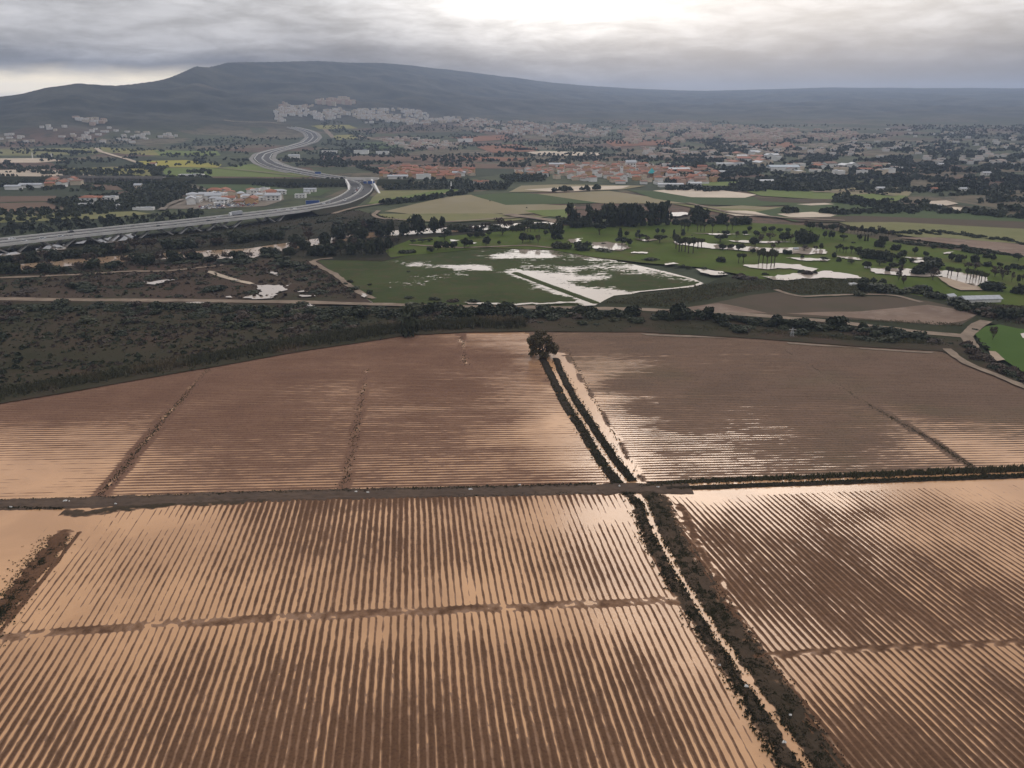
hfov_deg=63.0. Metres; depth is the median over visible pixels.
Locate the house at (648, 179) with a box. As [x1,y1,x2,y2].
[642,177,651,181]
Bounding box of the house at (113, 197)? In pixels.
[102,195,118,200]
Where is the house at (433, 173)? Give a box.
[427,171,436,176]
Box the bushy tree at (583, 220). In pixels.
[578,216,588,226]
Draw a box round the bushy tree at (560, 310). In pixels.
[553,307,568,313]
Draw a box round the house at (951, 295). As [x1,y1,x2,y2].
[946,293,956,298]
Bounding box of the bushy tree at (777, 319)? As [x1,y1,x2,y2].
[770,314,783,326]
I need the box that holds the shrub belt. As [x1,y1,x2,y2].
[0,302,1018,402]
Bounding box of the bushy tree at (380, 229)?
[373,221,390,236]
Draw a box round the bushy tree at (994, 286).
[979,281,1006,291]
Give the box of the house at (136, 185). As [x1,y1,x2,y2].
[133,183,142,188]
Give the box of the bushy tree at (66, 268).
[62,266,72,272]
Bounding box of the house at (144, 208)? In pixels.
[132,206,154,209]
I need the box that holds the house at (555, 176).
[553,174,560,178]
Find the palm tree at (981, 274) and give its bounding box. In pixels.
[979,271,985,281]
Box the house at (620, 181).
[615,180,625,183]
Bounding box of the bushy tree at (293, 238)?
[287,234,303,245]
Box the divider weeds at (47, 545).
[0,534,81,645]
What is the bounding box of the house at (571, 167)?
[565,165,574,169]
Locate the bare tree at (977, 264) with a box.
[970,262,982,267]
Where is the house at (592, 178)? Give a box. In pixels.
[589,175,596,181]
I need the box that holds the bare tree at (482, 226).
[480,222,487,230]
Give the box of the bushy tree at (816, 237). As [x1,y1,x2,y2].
[813,233,819,241]
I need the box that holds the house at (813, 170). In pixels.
[809,168,821,171]
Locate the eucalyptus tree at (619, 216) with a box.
[616,202,625,225]
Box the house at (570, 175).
[567,173,573,178]
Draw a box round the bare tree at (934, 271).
[928,267,940,279]
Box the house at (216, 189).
[207,187,221,191]
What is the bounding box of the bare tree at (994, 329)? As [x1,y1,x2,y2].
[989,326,997,339]
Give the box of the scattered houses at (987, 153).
[847,128,1023,165]
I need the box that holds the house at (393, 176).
[387,175,408,178]
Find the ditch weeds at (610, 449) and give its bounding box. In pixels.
[552,359,636,480]
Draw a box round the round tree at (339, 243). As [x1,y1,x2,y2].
[333,239,344,254]
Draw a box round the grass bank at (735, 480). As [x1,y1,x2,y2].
[647,470,1022,483]
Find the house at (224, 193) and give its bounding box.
[216,192,227,195]
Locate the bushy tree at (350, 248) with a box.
[345,242,356,254]
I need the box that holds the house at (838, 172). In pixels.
[832,169,844,174]
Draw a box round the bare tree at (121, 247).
[113,241,126,253]
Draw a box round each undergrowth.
[0,207,1023,379]
[0,308,957,383]
[1,210,409,264]
[2,258,338,297]
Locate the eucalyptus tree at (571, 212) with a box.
[565,202,577,226]
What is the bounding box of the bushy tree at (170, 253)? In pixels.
[165,249,177,260]
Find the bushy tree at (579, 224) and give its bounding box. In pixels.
[571,221,582,227]
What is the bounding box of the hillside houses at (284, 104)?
[278,101,313,107]
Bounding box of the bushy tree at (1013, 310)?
[1005,306,1023,318]
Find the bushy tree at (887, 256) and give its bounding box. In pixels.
[881,249,896,261]
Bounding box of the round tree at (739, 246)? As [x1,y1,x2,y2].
[736,243,745,248]
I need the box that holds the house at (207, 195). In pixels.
[204,193,221,199]
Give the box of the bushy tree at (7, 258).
[0,255,16,262]
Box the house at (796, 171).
[791,170,805,173]
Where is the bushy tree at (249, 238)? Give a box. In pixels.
[243,234,253,242]
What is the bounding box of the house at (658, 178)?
[654,175,662,180]
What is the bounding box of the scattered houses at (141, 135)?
[0,124,177,142]
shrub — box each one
[0,301,12,305]
[0,314,12,320]
[7,309,25,315]
[8,304,25,309]
[15,307,30,312]
[19,267,38,273]
[26,304,47,310]
[45,304,62,309]
[48,298,70,304]
[50,265,62,273]
[52,300,70,307]
[64,306,82,309]
[66,281,99,288]
[75,287,96,292]
[78,316,97,323]
[80,258,100,268]
[86,304,105,309]
[92,301,105,305]
[102,261,117,268]
[102,303,124,311]
[110,330,131,336]
[118,317,138,323]
[119,271,138,276]
[119,303,132,306]
[119,316,140,323]
[123,310,137,315]
[125,281,144,287]
[127,301,142,306]
[135,305,146,310]
[147,301,162,308]
[148,308,163,314]
[162,302,178,310]
[166,253,185,262]
[166,260,190,264]
[173,303,187,310]
[181,303,202,309]
[184,252,203,259]
[185,304,201,309]
[188,314,202,319]
[195,307,212,313]
[200,256,216,261]
[200,285,226,292]
[200,302,213,306]
[209,302,230,309]
[212,258,251,264]
[212,307,229,313]
[219,306,234,312]
[221,314,236,320]
[223,322,240,329]
[232,304,246,310]
[235,310,254,319]
[237,320,260,327]
[241,290,258,293]
[245,306,255,310]
[256,304,270,312]
[256,323,271,328]
[258,247,280,254]
[259,253,281,257]
[260,312,281,318]
[269,309,283,313]
[274,256,290,261]
[277,260,307,267]
[280,316,297,321]
[282,313,293,316]
[284,305,298,310]
[286,326,304,332]
[289,308,306,313]
[290,312,302,318]
[293,264,313,270]
[294,301,309,306]
[302,307,318,312]
[308,289,323,294]
[309,325,321,331]
[312,307,333,314]
[314,289,329,293]
[328,306,343,311]
[334,308,350,316]
[342,324,359,329]
[347,321,358,325]
[349,286,358,289]
[367,305,387,313]
[374,313,387,317]
[387,308,401,316]
[398,250,411,253]
[405,302,425,310]
[433,301,451,311]
[441,228,451,234]
[446,224,454,229]
[446,298,458,302]
[457,225,467,231]
[460,308,475,316]
[465,306,478,314]
[466,299,480,304]
[474,225,482,231]
[487,224,500,230]
[494,306,517,316]
[509,314,527,317]
[517,310,530,316]
[520,220,528,224]
[526,319,535,322]
[527,309,543,318]
[543,313,560,320]
[551,241,562,248]
[553,311,563,316]
[555,217,566,224]
[560,242,571,249]
[571,313,582,319]
[574,241,592,250]
[575,320,587,324]
[584,310,605,319]
[585,305,597,311]
[595,247,612,252]
[609,316,621,321]
[617,310,633,317]
[627,316,644,323]
[641,257,659,260]
[650,314,660,319]
[654,310,668,316]
[664,311,675,320]
[719,320,731,326]
[726,314,737,321]
[729,324,749,329]
[732,273,745,278]
[732,327,747,332]
[735,316,747,322]
[742,317,763,325]
[743,276,757,279]
[744,318,760,325]
[761,320,773,326]
[783,319,794,326]
[789,328,809,335]
[801,270,813,274]
[835,325,854,331]
[851,330,860,334]
[852,290,867,296]
[854,336,874,340]
[859,332,869,336]
[868,329,882,336]
[869,324,882,330]
[874,336,897,342]
[883,333,900,340]
[884,283,897,287]
[886,286,898,291]
[890,289,907,294]
[903,287,922,294]
[910,285,932,293]
[923,291,947,299]
[926,338,943,343]
[954,303,973,311]
[959,340,972,345]
[964,347,983,354]
[967,307,984,313]
[968,355,981,359]
[973,352,991,357]
[981,307,997,317]
[982,356,996,362]
[986,364,999,369]
[988,362,1006,367]
[995,367,1014,374]
[1002,369,1019,378]
[1008,366,1019,370]
[1016,371,1023,377]
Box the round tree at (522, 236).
[519,232,528,242]
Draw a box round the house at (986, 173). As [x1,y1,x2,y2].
[980,171,991,175]
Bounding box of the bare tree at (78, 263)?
[72,261,85,270]
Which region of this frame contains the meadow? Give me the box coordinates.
[317,248,698,305]
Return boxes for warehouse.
[766,165,799,170]
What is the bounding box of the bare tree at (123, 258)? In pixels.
[118,255,131,266]
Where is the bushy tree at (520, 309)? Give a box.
[516,307,529,312]
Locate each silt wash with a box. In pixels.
[641,333,721,337]
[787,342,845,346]
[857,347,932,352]
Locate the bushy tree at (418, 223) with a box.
[407,214,427,234]
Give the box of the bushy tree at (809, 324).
[793,317,816,329]
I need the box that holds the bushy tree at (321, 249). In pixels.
[315,244,329,255]
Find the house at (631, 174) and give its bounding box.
[629,172,640,177]
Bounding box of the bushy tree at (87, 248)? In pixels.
[83,244,100,256]
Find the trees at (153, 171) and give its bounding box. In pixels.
[0,164,212,191]
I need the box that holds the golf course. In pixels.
[386,222,1023,305]
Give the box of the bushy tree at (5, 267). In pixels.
[0,261,11,273]
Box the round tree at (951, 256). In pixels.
[948,253,955,259]
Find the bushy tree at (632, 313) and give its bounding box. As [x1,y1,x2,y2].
[627,310,640,316]
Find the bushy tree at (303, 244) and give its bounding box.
[298,238,312,249]
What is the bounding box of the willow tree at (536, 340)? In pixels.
[526,329,558,358]
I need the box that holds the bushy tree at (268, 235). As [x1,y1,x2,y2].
[262,229,273,240]
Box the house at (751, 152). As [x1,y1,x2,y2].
[748,150,757,154]
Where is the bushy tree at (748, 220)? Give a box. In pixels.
[743,216,752,224]
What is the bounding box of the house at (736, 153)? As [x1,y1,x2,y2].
[732,151,744,154]
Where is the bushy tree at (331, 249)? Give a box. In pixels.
[320,243,337,255]
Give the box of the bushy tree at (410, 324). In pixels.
[399,305,420,336]
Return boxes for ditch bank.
[539,358,562,391]
[552,358,636,481]
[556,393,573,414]
[569,416,585,431]
[579,433,593,446]
[589,449,607,465]
[601,467,621,482]
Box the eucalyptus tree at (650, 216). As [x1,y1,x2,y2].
[644,201,656,225]
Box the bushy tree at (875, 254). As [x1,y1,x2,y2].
[866,249,881,258]
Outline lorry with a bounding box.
[228,210,242,215]
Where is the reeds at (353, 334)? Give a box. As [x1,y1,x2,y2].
[0,311,528,400]
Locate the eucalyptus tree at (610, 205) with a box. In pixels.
[605,202,618,226]
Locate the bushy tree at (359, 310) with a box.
[349,305,369,317]
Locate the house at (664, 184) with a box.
[657,183,683,186]
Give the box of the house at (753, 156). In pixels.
[749,155,763,158]
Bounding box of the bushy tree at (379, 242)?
[373,237,385,253]
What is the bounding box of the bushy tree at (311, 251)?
[306,244,318,255]
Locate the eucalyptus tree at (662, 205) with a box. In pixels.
[655,201,667,224]
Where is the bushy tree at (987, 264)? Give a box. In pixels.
[982,261,991,266]
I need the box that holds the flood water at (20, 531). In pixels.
[0,331,1023,767]
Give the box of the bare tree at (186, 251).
[180,248,195,256]
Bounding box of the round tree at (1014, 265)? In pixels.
[1009,263,1019,268]
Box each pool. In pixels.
[0,251,20,255]
[36,244,67,251]
[98,233,135,242]
[145,279,174,283]
[243,285,286,298]
[467,301,578,304]
[569,238,580,242]
[592,242,630,250]
[669,212,687,215]
[673,241,826,253]
[692,232,748,234]
[697,269,726,274]
[727,240,781,242]
[743,263,817,270]
[763,271,861,279]
[786,257,829,260]
[837,256,861,259]
[870,268,944,276]
[941,270,987,285]
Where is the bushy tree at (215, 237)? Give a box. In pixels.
[210,235,222,245]
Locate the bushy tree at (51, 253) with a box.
[43,249,59,259]
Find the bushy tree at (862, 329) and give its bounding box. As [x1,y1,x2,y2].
[854,327,875,333]
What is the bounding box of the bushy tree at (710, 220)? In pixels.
[706,217,715,223]
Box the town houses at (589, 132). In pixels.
[414,118,610,137]
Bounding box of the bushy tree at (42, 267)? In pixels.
[34,262,53,272]
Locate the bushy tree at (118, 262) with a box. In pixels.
[112,260,122,265]
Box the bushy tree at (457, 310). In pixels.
[451,304,464,317]
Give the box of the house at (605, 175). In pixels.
[603,173,613,177]
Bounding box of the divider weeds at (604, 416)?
[566,350,642,480]
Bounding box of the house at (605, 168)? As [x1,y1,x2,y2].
[601,167,609,170]
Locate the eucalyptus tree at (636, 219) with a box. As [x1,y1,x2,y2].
[631,203,642,226]
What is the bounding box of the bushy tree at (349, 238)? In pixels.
[347,234,357,242]
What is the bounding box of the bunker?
[989,351,1004,360]
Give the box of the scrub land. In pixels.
[0,259,372,305]
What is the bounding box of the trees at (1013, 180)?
[664,123,1023,191]
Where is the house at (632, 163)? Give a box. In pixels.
[625,160,636,167]
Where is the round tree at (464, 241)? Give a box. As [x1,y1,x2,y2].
[460,238,468,247]
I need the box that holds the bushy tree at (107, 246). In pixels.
[99,242,114,254]
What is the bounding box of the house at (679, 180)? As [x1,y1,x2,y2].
[677,178,685,183]
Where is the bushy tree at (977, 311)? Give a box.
[973,309,990,315]
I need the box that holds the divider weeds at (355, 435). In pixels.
[335,369,368,488]
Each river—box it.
[20,222,563,269]
[217,250,259,258]
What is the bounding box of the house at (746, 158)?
[735,157,751,160]
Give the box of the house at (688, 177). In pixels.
[685,175,694,181]
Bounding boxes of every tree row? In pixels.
[0,180,47,186]
[37,148,97,153]
[118,164,155,168]
[285,158,333,162]
[355,164,469,181]
[379,186,474,204]
[551,185,573,191]
[579,184,600,190]
[717,177,749,181]
[781,205,798,212]
[819,207,849,214]
[838,197,876,203]
[894,202,945,209]
[970,209,1023,218]
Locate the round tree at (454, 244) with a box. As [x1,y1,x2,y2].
[449,241,457,248]
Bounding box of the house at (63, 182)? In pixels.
[55,180,67,186]
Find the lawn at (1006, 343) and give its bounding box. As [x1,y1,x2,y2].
[975,324,1023,370]
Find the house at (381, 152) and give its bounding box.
[376,151,388,154]
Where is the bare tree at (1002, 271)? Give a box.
[1000,269,1011,279]
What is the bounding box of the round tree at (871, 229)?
[868,226,874,234]
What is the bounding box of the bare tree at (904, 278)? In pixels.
[901,275,907,283]
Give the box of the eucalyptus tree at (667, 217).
[660,200,672,224]
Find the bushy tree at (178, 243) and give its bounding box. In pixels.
[168,239,185,248]
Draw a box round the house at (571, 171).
[566,170,575,175]
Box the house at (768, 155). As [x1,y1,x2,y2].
[764,153,772,159]
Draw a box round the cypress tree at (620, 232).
[617,228,622,236]
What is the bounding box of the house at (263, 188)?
[259,187,269,191]
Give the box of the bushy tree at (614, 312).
[603,308,621,316]
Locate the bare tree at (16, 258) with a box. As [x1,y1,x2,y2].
[12,255,22,261]
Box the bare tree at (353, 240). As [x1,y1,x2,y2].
[350,237,356,244]
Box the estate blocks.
[72,116,106,125]
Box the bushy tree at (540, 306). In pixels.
[535,304,553,309]
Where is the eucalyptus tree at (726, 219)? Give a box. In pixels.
[720,213,729,223]
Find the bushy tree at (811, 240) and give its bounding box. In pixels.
[806,231,813,242]
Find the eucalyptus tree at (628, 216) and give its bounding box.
[625,203,637,226]
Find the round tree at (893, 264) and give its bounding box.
[888,262,899,267]
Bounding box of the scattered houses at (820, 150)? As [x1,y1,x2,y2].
[724,142,882,158]
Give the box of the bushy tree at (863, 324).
[856,322,868,327]
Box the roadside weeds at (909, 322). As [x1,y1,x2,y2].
[813,316,962,325]
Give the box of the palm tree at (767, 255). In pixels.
[764,251,769,263]
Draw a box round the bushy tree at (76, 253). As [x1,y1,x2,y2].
[70,248,83,258]
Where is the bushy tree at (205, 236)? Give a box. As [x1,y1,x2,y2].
[201,234,211,238]
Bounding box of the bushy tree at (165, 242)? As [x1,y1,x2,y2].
[160,238,174,248]
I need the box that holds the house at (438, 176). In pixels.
[436,174,444,178]
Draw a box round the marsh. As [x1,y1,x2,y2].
[593,277,1023,338]
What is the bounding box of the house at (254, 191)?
[250,188,259,194]
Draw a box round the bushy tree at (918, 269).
[909,264,926,273]
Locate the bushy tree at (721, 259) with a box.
[716,256,725,262]
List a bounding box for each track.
[0,483,663,510]
[595,483,693,495]
[666,474,1023,489]
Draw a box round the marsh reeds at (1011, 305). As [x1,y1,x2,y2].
[946,300,1023,323]
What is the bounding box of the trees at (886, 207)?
[831,182,1023,213]
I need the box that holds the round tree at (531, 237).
[528,234,534,240]
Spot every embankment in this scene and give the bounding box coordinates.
[0,176,51,181]
[161,177,344,184]
[311,188,373,214]
[376,179,410,185]
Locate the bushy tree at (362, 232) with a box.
[350,226,368,238]
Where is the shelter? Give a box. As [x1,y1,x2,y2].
[958,295,1002,302]
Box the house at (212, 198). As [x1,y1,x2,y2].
[209,196,217,201]
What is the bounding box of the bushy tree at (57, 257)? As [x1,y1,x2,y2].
[52,252,64,261]
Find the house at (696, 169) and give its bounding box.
[691,168,702,172]
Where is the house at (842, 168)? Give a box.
[833,166,848,171]
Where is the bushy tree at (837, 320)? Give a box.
[825,315,849,325]
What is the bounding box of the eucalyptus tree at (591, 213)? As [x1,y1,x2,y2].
[585,204,596,226]
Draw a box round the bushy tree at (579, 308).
[574,304,585,314]
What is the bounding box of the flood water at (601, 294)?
[369,248,703,305]
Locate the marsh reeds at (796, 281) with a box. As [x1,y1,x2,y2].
[607,278,889,306]
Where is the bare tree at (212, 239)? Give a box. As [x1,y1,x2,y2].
[208,237,224,245]
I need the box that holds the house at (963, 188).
[958,187,967,191]
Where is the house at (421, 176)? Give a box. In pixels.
[416,173,430,178]
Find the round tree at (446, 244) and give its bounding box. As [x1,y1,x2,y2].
[441,241,449,247]
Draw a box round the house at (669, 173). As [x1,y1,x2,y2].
[665,171,675,175]
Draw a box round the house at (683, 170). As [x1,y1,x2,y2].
[676,169,687,172]
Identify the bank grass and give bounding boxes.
[0,482,595,500]
[1,506,64,509]
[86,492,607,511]
[679,472,1023,488]
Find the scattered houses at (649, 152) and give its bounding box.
[640,146,750,158]
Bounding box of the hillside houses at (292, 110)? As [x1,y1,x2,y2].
[273,105,480,124]
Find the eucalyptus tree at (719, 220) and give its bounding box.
[714,214,723,223]
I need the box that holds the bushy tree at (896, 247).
[890,244,901,250]
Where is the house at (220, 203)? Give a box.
[214,201,224,205]
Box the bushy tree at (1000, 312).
[988,307,1011,318]
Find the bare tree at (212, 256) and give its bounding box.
[209,254,219,259]
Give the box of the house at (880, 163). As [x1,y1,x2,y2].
[871,162,887,165]
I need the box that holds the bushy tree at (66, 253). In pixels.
[60,249,72,257]
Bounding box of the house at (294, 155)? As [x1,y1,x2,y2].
[288,154,299,157]
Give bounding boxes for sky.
[0,0,1023,96]
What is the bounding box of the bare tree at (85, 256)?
[81,252,98,260]
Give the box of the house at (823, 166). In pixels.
[812,163,826,168]
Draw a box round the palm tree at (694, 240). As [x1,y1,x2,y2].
[691,237,696,252]
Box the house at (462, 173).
[452,171,465,175]
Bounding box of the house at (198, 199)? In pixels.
[193,195,202,202]
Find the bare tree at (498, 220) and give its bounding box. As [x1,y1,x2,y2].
[494,217,503,224]
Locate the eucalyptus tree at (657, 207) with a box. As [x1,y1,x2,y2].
[652,202,661,224]
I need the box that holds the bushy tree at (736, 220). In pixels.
[729,217,740,225]
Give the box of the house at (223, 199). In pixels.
[214,197,229,203]
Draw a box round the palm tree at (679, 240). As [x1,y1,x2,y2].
[676,238,682,251]
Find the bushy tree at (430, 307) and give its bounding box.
[421,302,439,313]
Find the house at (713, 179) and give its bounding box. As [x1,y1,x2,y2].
[709,176,719,181]
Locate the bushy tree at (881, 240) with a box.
[878,236,884,247]
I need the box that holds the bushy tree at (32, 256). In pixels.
[21,251,39,262]
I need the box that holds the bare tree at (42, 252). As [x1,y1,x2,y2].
[35,250,49,259]
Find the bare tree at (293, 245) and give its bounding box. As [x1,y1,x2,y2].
[287,242,296,247]
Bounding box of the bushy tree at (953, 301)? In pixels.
[946,296,970,305]
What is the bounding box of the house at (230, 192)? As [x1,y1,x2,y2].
[224,189,234,195]
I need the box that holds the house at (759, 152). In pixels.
[755,150,764,154]
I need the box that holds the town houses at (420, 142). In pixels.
[380,136,461,149]
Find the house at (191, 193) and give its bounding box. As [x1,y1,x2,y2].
[186,192,197,195]
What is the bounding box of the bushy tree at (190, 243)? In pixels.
[181,239,198,247]
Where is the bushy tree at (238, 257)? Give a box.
[234,255,246,260]
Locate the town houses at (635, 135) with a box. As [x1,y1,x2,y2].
[617,121,858,143]
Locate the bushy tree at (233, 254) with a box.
[229,250,248,261]
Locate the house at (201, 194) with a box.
[197,192,215,198]
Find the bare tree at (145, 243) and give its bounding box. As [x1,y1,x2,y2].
[138,238,153,250]
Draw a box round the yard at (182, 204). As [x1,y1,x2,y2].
[167,192,283,208]
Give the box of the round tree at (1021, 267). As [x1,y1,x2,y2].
[1016,265,1023,269]
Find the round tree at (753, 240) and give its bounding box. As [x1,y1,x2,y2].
[749,237,759,244]
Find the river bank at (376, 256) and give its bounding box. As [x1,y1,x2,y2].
[0,210,568,263]
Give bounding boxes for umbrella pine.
[494,227,508,234]
[592,222,609,234]
[615,237,628,242]
[634,233,646,238]
[653,235,667,242]
[714,234,727,241]
[876,259,886,264]
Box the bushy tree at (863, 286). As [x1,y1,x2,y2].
[857,282,875,291]
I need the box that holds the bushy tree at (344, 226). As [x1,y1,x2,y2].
[338,223,350,235]
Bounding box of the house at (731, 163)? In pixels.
[716,162,744,165]
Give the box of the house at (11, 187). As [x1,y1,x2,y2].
[3,185,22,189]
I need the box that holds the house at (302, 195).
[294,193,306,197]
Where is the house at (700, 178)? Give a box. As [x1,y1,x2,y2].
[692,176,706,181]
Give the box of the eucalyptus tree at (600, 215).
[595,203,607,222]
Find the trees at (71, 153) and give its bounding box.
[0,135,358,166]
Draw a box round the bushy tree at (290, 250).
[282,246,296,255]
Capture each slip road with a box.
[249,127,306,172]
[271,127,321,171]
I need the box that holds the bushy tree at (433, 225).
[428,216,439,232]
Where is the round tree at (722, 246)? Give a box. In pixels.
[718,244,726,249]
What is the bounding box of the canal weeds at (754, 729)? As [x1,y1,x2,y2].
[698,633,782,767]
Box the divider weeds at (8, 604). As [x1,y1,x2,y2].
[0,537,66,624]
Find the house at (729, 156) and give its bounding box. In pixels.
[723,155,737,159]
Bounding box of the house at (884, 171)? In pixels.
[875,169,888,173]
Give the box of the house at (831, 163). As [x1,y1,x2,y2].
[822,161,836,166]
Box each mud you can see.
[58,497,265,516]
[939,277,981,289]
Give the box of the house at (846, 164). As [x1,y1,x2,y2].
[837,163,852,168]
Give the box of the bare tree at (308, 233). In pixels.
[302,226,313,238]
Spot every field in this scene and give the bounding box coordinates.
[0,147,116,155]
[0,158,64,162]
[0,169,94,175]
[0,196,55,201]
[0,202,54,212]
[0,211,148,222]
[0,331,609,497]
[0,494,775,767]
[47,195,184,210]
[72,167,151,175]
[84,184,122,189]
[100,147,176,154]
[116,185,204,195]
[130,160,221,167]
[153,150,220,155]
[163,164,309,176]
[197,184,332,195]
[273,184,345,187]
[312,125,355,128]
[321,155,491,161]
[333,135,356,139]
[360,142,403,148]
[365,190,457,203]
[369,190,435,202]
[378,163,535,168]
[379,213,547,221]
[381,182,510,189]
[386,195,575,213]
[451,135,507,140]
[462,156,526,160]
[473,193,595,204]
[478,144,534,152]
[494,205,566,213]
[510,184,640,191]
[524,186,627,191]
[525,331,1023,481]
[527,151,601,155]
[527,209,566,217]
[542,191,686,203]
[606,140,673,145]
[630,190,891,205]
[655,189,754,197]
[668,485,1023,767]
[677,204,779,214]
[686,303,764,312]
[702,181,753,185]
[705,292,973,324]
[712,205,778,209]
[721,211,769,215]
[748,189,836,198]
[749,142,795,147]
[756,198,831,202]
[757,204,1023,221]
[780,212,834,216]
[790,216,1023,228]
[790,305,977,324]
[800,203,828,204]
[812,187,911,195]
[838,193,906,200]
[840,222,1023,242]
[899,237,1023,255]
[930,200,957,204]
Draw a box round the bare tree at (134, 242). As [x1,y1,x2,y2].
[126,238,138,248]
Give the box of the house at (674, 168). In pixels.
[667,167,689,169]
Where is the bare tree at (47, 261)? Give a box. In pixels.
[37,259,52,265]
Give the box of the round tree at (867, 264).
[862,261,871,267]
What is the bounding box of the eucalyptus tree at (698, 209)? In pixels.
[694,205,706,221]
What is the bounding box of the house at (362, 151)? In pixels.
[354,150,368,153]
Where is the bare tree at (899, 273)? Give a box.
[896,270,902,279]
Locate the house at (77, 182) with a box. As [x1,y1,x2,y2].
[70,179,83,184]
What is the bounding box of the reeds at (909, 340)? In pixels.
[618,324,942,344]
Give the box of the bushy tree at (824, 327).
[815,324,831,331]
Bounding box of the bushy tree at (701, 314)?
[691,309,708,319]
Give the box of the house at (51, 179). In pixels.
[45,177,57,181]
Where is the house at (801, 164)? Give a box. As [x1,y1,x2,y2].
[793,162,805,165]
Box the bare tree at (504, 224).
[501,220,509,227]
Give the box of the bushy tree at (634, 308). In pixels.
[624,305,642,315]
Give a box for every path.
[0,264,222,277]
[0,297,959,336]
[94,148,135,161]
[157,199,183,209]
[208,271,253,283]
[217,167,303,175]
[309,261,374,298]
[323,129,333,137]
[333,193,444,213]
[372,210,383,218]
[384,216,516,221]
[409,244,555,248]
[503,213,557,222]
[689,203,844,220]
[776,289,922,301]
[778,140,859,151]
[817,190,897,195]
[943,348,1023,387]
[959,320,990,335]
[959,335,978,347]
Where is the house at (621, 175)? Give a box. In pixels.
[616,173,627,177]
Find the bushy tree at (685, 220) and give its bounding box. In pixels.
[681,218,690,223]
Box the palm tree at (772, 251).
[769,248,775,266]
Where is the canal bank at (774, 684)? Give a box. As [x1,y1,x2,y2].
[622,491,850,767]
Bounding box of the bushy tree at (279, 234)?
[273,228,284,239]
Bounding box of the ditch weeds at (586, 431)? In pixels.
[538,359,623,483]
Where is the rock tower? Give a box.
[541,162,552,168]
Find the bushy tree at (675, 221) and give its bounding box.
[672,218,681,224]
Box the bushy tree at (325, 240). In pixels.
[319,237,329,243]
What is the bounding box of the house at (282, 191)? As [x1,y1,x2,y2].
[274,189,286,193]
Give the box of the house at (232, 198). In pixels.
[221,195,235,201]
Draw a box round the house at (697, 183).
[687,182,702,185]
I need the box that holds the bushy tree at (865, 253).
[859,248,874,258]
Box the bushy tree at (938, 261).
[923,256,944,267]
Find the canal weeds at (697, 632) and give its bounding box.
[620,492,807,767]
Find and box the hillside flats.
[315,96,355,105]
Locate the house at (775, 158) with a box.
[771,155,781,160]
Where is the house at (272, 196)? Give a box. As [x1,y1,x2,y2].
[264,193,281,200]
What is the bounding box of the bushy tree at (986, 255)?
[982,253,991,257]
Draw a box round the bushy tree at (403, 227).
[398,221,410,235]
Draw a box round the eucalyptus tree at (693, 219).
[688,207,701,223]
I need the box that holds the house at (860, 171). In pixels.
[856,169,867,174]
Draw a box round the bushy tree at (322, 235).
[317,232,331,240]
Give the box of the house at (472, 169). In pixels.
[468,167,475,172]
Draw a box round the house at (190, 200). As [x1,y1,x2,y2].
[185,195,195,204]
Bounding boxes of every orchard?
[0,205,114,220]
[0,208,203,235]
[47,190,182,210]
[117,182,206,194]
[252,177,346,187]
[382,179,512,189]
[499,172,549,181]
[766,180,861,190]
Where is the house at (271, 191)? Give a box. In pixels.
[267,190,276,192]
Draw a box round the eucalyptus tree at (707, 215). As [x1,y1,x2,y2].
[700,209,710,222]
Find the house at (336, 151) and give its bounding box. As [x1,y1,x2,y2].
[321,150,337,152]
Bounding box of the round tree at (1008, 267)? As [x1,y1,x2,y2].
[1004,265,1012,269]
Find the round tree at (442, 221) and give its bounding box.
[439,216,444,228]
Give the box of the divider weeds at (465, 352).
[458,336,468,365]
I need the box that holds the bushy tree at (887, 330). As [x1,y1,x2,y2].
[878,327,897,334]
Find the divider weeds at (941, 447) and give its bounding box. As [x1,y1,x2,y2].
[788,352,986,474]
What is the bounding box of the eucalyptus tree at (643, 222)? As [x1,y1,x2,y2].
[639,206,647,225]
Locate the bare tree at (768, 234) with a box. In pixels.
[766,232,775,238]
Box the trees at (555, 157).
[319,119,736,166]
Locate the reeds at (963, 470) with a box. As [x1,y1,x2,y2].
[639,463,1023,486]
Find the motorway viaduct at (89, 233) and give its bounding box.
[0,207,319,252]
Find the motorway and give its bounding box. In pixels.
[254,127,372,208]
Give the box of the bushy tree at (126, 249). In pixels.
[114,241,131,252]
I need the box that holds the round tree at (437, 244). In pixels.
[433,241,442,249]
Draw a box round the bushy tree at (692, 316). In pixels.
[688,311,696,319]
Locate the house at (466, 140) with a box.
[458,138,472,141]
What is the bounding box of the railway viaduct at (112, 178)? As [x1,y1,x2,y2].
[57,175,165,182]
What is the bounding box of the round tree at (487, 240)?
[483,236,490,243]
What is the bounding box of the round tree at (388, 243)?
[384,236,393,248]
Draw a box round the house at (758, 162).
[752,160,767,166]
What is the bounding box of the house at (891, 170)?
[883,168,895,172]
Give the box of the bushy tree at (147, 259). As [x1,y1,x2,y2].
[138,254,154,265]
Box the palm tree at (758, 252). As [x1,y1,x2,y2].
[756,249,761,263]
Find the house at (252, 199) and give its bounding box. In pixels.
[245,195,258,203]
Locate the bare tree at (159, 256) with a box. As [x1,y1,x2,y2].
[152,250,165,262]
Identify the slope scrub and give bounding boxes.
[0,308,451,389]
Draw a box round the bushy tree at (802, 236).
[793,228,811,243]
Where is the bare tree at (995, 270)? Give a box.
[990,265,1002,276]
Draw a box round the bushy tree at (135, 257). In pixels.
[127,252,145,263]
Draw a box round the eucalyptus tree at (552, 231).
[548,223,556,239]
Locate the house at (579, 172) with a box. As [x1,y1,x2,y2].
[576,170,584,174]
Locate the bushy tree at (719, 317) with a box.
[713,313,725,322]
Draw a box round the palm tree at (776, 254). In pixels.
[774,250,778,266]

